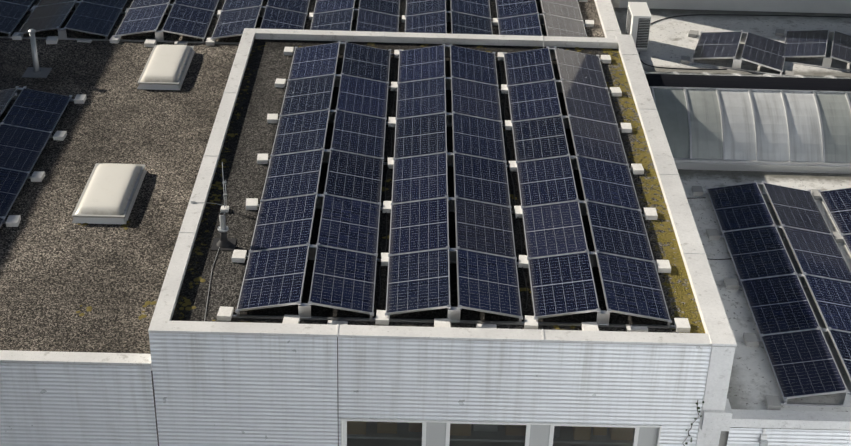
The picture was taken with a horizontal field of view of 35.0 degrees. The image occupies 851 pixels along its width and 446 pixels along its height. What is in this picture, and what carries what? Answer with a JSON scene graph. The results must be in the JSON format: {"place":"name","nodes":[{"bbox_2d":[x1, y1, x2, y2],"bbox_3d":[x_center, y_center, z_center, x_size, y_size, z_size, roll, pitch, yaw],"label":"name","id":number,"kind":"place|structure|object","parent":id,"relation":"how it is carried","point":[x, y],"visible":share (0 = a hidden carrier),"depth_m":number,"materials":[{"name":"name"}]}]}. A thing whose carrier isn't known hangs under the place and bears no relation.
{"place":"outdoors","nodes":[
{"label":"outdoors","id":0,"kind":"place"},
{"bbox_2d":[611,0,850,13],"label":"white building wall","id":1,"kind":"structure","parent":0,"point":[825,6],"depth_m":36.11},
{"bbox_3d":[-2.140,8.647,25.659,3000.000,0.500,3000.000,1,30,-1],"label":"ground","id":2,"kind":"structure","parent":0,"visible":0},
{"bbox_2d":[0,0,604,445],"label":"roof","id":3,"kind":"structure","parent":2,"relation":"on","point":[58,268],"depth_m":26.52,"materials":[{"name":"grey gravel"}]},
{"bbox_2d":[22,29,51,77],"bbox_3d":[-8.881,-3.898,30.670,0.560,1.060,0.560,1,30,-1],"label":"vent pipe","id":4,"kind":"object","parent":3,"relation":"on","point":[35,71],"visible":0.96,"depth_m":30.76,"materials":[{"name":"grey metal"}]},
{"bbox_2d":[0,350,151,370],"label":"coping","id":5,"kind":"object","parent":3,"relation":"on","point":[75,358],"visible":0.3,"depth_m":21.21,"materials":[{"name":"white metal"}]},
{"bbox_2d":[72,163,146,223],"bbox_3d":[-6.069,-0.631,25.974,1.010,0.265,2.120,1,30,-1],"label":"skylight","id":6,"kind":"object","parent":3,"relation":"on","point":[109,194],"visible":1,"depth_m":25.64,"materials":[{"name":"white paint"}]},
{"bbox_2d":[137,44,194,89],"bbox_3d":[-5.981,-3.657,31.201,0.960,0.265,2.200,1,30,-1],"label":"skylight","id":7,"kind":"object","parent":3,"relation":"on","point":[166,67],"visible":1,"depth_m":30.82,"materials":[{"name":"white paint"}]},
{"bbox_2d":[6,0,690,332],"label":"ballast blocks","id":8,"kind":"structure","parent":3,"relation":"on","point":[663,266],"depth_m":24.69,"materials":[{"name":"concrete"}]},
{"bbox_2d":[76,42,703,332],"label":"moss tufts","id":9,"kind":"object","parent":3,"relation":"on","point":[686,299],"visible":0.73,"depth_m":24.80,"materials":[{"name":"green plant"}]},
{"bbox_2d":[148,28,711,352],"bbox_3d":[0.092,-1.015,26.420,8.724,0.770,12.388,1,30,-1],"label":"coping","id":10,"kind":"object","parent":3,"relation":"on","point":[161,322],"visible":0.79,"depth_m":22.05,"materials":[{"name":"white metal"}]},
{"bbox_2d":[0,333,850,445],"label":"corrugated wall","id":11,"kind":"structure","parent":2,"relation":"on","point":[230,390],"depth_m":21.39,"materials":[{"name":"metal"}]},
{"bbox_2d":[337,337,338,445],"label":"wall joint","id":12,"kind":"object","parent":11,"relation":"attached to","point":[337,384],"visible":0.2,"depth_m":21.22,"materials":[{"name":"black metal"}]},
{"bbox_2d":[341,418,661,445],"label":"windows","id":13,"kind":"structure","parent":11,"relation":"attached to","point":[379,432],"depth_m":21.89,"materials":[{"name":"black glass"}]},
{"bbox_2d":[594,0,730,344],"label":"coping","id":14,"kind":"object","parent":11,"relation":"attached to","point":[712,313],"visible":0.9,"depth_m":25.45,"materials":[{"name":"concrete"}]},
{"bbox_2d":[683,400,703,444],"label":"ivy","id":15,"kind":"object","parent":11,"relation":"attached to","point":[695,419],"visible":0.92,"depth_m":21.62,"materials":[{"name":"green plant"}]},
{"bbox_2d":[759,428,767,445],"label":"floodlight","id":16,"kind":"object","parent":11,"relation":"attached to","point":[763,440],"visible":0.97,"depth_m":21.71,"materials":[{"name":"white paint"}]},
{"bbox_2d":[171,39,704,390],"bbox_3d":[0.173,2.264,28.319,9.040,8.000,12.340,1,30,-1],"label":"gravel roof","id":17,"kind":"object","parent":2,"relation":"on","point":[260,96],"visible":0.03,"depth_m":24.61,"materials":[{"name":"gravel"}]},
{"bbox_2d":[211,212,236,250],"bbox_3d":[-3.483,0.107,23.247,0.400,0.620,0.400,1,30,-1],"label":"vent pipe","id":18,"kind":"object","parent":17,"relation":"on","point":[223,242],"visible":0.98,"depth_m":23.27,"materials":[{"name":"grey metal"}]},
{"bbox_2d":[191,38,543,320],"bbox_3d":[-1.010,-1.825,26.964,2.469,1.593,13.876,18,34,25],"label":"lightning rod","id":19,"kind":"object","parent":17,"relation":"on","point":[224,208],"visible":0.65,"depth_m":24.29,"materials":[{"name":"grey metal"}]},
{"bbox_2d":[696,329,736,445],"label":"corner panel","id":20,"kind":"object","parent":2,"relation":"on","point":[724,343],"visible":0.84,"depth_m":21.22,"materials":[{"name":"metal"}]},
{"bbox_2d":[613,8,850,445],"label":"roof","id":21,"kind":"structure","parent":2,"relation":"on","point":[753,383],"depth_m":28.86,"materials":[{"name":"grey concrete"}]},
{"bbox_2d":[0,0,850,406],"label":"solar panel mounts","id":22,"kind":"object","parent":21,"relation":"on","point":[304,312],"visible":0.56,"depth_m":25.07,"materials":[{"name":"white concrete"}]},
{"bbox_2d":[0,0,850,398],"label":"solar panels","id":23,"kind":"object","parent":22,"relation":"on","point":[800,356],"visible":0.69,"depth_m":25.88,"materials":[{"name":"blue glass"}]},
{"bbox_2d":[378,14,850,308],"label":"cables","id":24,"kind":"object","parent":21,"relation":"on","point":[510,150],"visible":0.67,"depth_m":28.13,"materials":[{"name":"grey rubber"}]},
{"bbox_2d":[625,2,651,51],"bbox_3d":[5.287,-4.874,33.654,0.462,0.970,0.972,1,30,-1],"label":"ac unit","id":25,"kind":"object","parent":21,"relation":"on","point":[638,20],"visible":0.92,"depth_m":33.27,"materials":[{"name":"white paint"}]},
{"bbox_2d":[644,71,850,173],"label":"barrel skylight","id":26,"kind":"object","parent":21,"relation":"on","point":[763,122],"visible":0.9,"depth_m":29.46,"materials":[{"name":"grey plastic"}]},
{"bbox_2d":[680,29,843,409],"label":"ballast blocks","id":27,"kind":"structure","parent":21,"relation":"on","point":[772,401],"depth_m":26.59,"materials":[{"name":"grey concrete"}]},
{"bbox_2d":[701,399,850,430],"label":"roof edge","id":28,"kind":"object","parent":21,"relation":"on","point":[721,420],"visible":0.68,"depth_m":21.65,"materials":[{"name":"metal"}]}
]}

